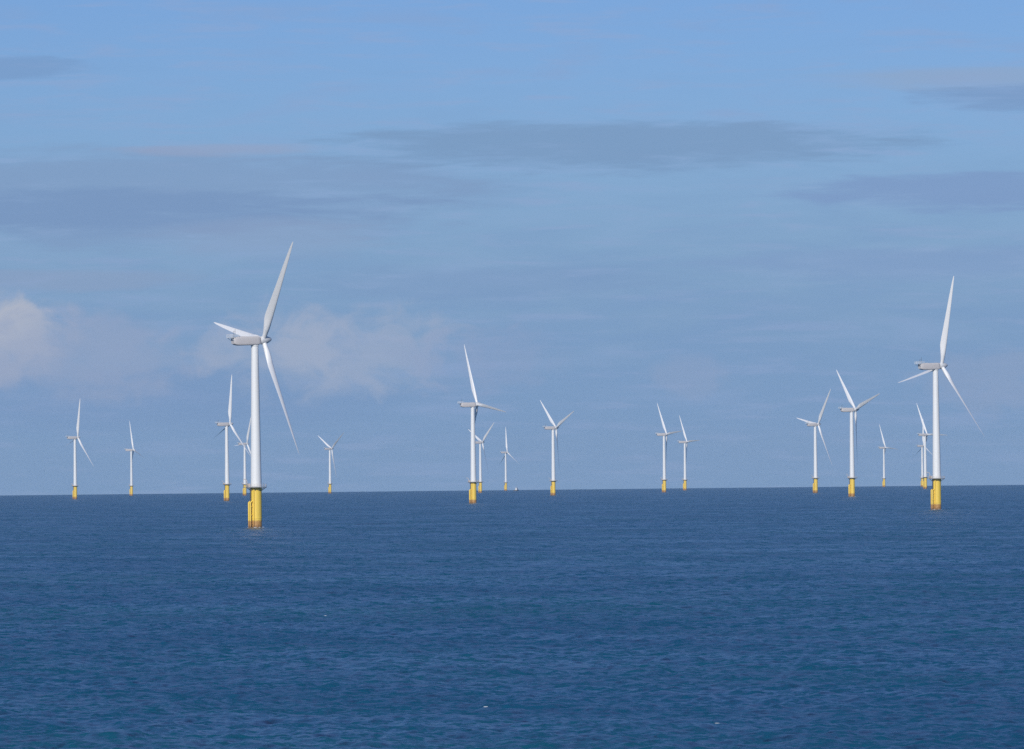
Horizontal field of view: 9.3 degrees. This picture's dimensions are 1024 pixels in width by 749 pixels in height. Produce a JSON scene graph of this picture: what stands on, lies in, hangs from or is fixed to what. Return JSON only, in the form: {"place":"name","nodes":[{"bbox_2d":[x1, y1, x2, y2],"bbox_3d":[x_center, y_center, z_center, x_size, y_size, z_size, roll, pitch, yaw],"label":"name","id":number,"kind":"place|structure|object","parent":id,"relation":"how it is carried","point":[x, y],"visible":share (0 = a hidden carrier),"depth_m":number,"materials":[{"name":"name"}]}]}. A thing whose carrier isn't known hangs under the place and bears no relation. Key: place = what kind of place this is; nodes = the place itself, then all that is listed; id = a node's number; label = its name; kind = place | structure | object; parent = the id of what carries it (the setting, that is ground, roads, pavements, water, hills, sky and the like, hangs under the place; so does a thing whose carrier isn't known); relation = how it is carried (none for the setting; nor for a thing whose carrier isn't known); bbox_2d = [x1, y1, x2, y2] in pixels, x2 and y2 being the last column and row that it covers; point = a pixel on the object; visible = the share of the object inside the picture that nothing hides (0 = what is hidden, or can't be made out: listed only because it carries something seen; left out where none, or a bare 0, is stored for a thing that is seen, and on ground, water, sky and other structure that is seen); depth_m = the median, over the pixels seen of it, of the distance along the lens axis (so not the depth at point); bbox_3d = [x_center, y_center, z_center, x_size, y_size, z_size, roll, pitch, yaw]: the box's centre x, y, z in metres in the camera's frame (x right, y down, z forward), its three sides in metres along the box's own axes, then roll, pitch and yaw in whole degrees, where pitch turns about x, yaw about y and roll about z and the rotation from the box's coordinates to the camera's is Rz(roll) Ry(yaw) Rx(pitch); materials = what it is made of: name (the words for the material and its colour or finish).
{"place":"outdoors","nodes":[
{"label":"outdoors","id":0,"kind":"place"},
{"bbox_2d":[0,485,1023,748],"bbox_3d":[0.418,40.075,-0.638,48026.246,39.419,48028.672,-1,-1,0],"label":"sea","id":1,"kind":"structure","parent":0,"point":[822,617],"depth_m":914.85,"materials":[{"name":"liquid"}]},
{"bbox_2d":[65,401,92,498],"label":"wind turbine","id":2,"kind":"object","parent":1,"relation":"in","point":[75,486],"visible":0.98,"depth_m":8278.51,"materials":[{"name":"paint"}]},
{"bbox_2d":[124,421,142,495],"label":"wind turbine","id":3,"kind":"object","parent":1,"relation":"in","point":[131,473],"visible":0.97,"depth_m":11126.32,"materials":[{"name":"paint"}]},
{"bbox_2d":[213,375,249,500],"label":"wind turbine","id":4,"kind":"object","parent":1,"relation":"in","point":[226,483],"visible":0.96,"depth_m":6643.62,"materials":[{"name":"paint"}]},
{"bbox_2d":[234,418,250,495],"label":"wind turbine","id":5,"kind":"object","parent":1,"relation":"in","point":[244,483],"visible":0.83,"depth_m":9866.22,"materials":[{"name":"paint"}]},
{"bbox_2d":[214,242,298,527],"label":"wind turbine","id":6,"kind":"object","parent":1,"relation":"in","point":[254,341],"visible":0.97,"depth_m":2721.06,"materials":[{"name":"paint"}]},
{"bbox_2d":[319,434,342,492],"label":"wind turbine","id":7,"kind":"object","parent":1,"relation":"in","point":[329,483],"visible":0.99,"depth_m":11395.74,"materials":[{"name":"paint"}]},
{"bbox_2d":[457,345,504,502],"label":"wind turbine","id":8,"kind":"object","parent":1,"relation":"in","point":[472,490],"visible":1,"depth_m":5156.61,"materials":[{"name":"paint"}]},
{"bbox_2d":[468,423,493,492],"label":"wind turbine","id":9,"kind":"object","parent":1,"relation":"in","point":[479,442],"visible":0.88,"depth_m":10105.81,"materials":[{"name":"paint"}]},
{"bbox_2d":[499,429,515,490],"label":"wind turbine","id":10,"kind":"object","parent":1,"relation":"in","point":[505,482],"visible":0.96,"depth_m":13262.07,"materials":[{"name":"paint"}]},
{"bbox_2d":[540,400,573,494],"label":"wind turbine","id":11,"kind":"object","parent":1,"relation":"in","point":[553,481],"visible":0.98,"depth_m":7537.99,"materials":[{"name":"paint"}]},
{"bbox_2d":[655,404,680,491],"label":"wind turbine","id":12,"kind":"object","parent":1,"relation":"in","point":[664,479],"visible":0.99,"depth_m":8802.49,"materials":[{"name":"paint"}]},
{"bbox_2d":[678,416,698,489],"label":"wind turbine","id":13,"kind":"object","parent":1,"relation":"in","point":[685,457],"visible":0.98,"depth_m":10528.26,"materials":[{"name":"paint"}]},
{"bbox_2d":[797,389,831,492],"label":"wind turbine","id":14,"kind":"object","parent":1,"relation":"in","point":[815,477],"visible":0.98,"depth_m":7459.96,"materials":[{"name":"paint"}]},
{"bbox_2d":[836,370,879,496],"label":"wind turbine","id":15,"kind":"object","parent":1,"relation":"in","point":[851,485],"visible":0.93,"depth_m":5855.87,"materials":[{"name":"paint"}]},
{"bbox_2d":[878,425,894,486],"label":"wind turbine","id":16,"kind":"object","parent":1,"relation":"in","point":[884,478],"visible":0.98,"depth_m":12974.48,"materials":[{"name":"paint"}]},
{"bbox_2d":[916,428,932,486],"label":"wind turbine","id":17,"kind":"object","parent":1,"relation":"in","point":[922,475],"visible":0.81,"depth_m":12470.88,"materials":[{"name":"paint"}]},
{"bbox_2d":[917,405,942,488],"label":"wind turbine","id":18,"kind":"object","parent":1,"relation":"in","point":[926,434],"visible":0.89,"depth_m":9397.68,"materials":[{"name":"paint"}]},
{"bbox_2d":[898,276,984,509],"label":"wind turbine","id":19,"kind":"object","parent":1,"relation":"in","point":[936,478],"visible":0.98,"depth_m":3551.44,"materials":[{"name":"paint"}]},
{"bbox_2d":[0,0,1023,494],"label":"sky","id":20,"kind":"structure","parent":0,"point":[706,212],"materials":[{"name":"blue"}]}
]}

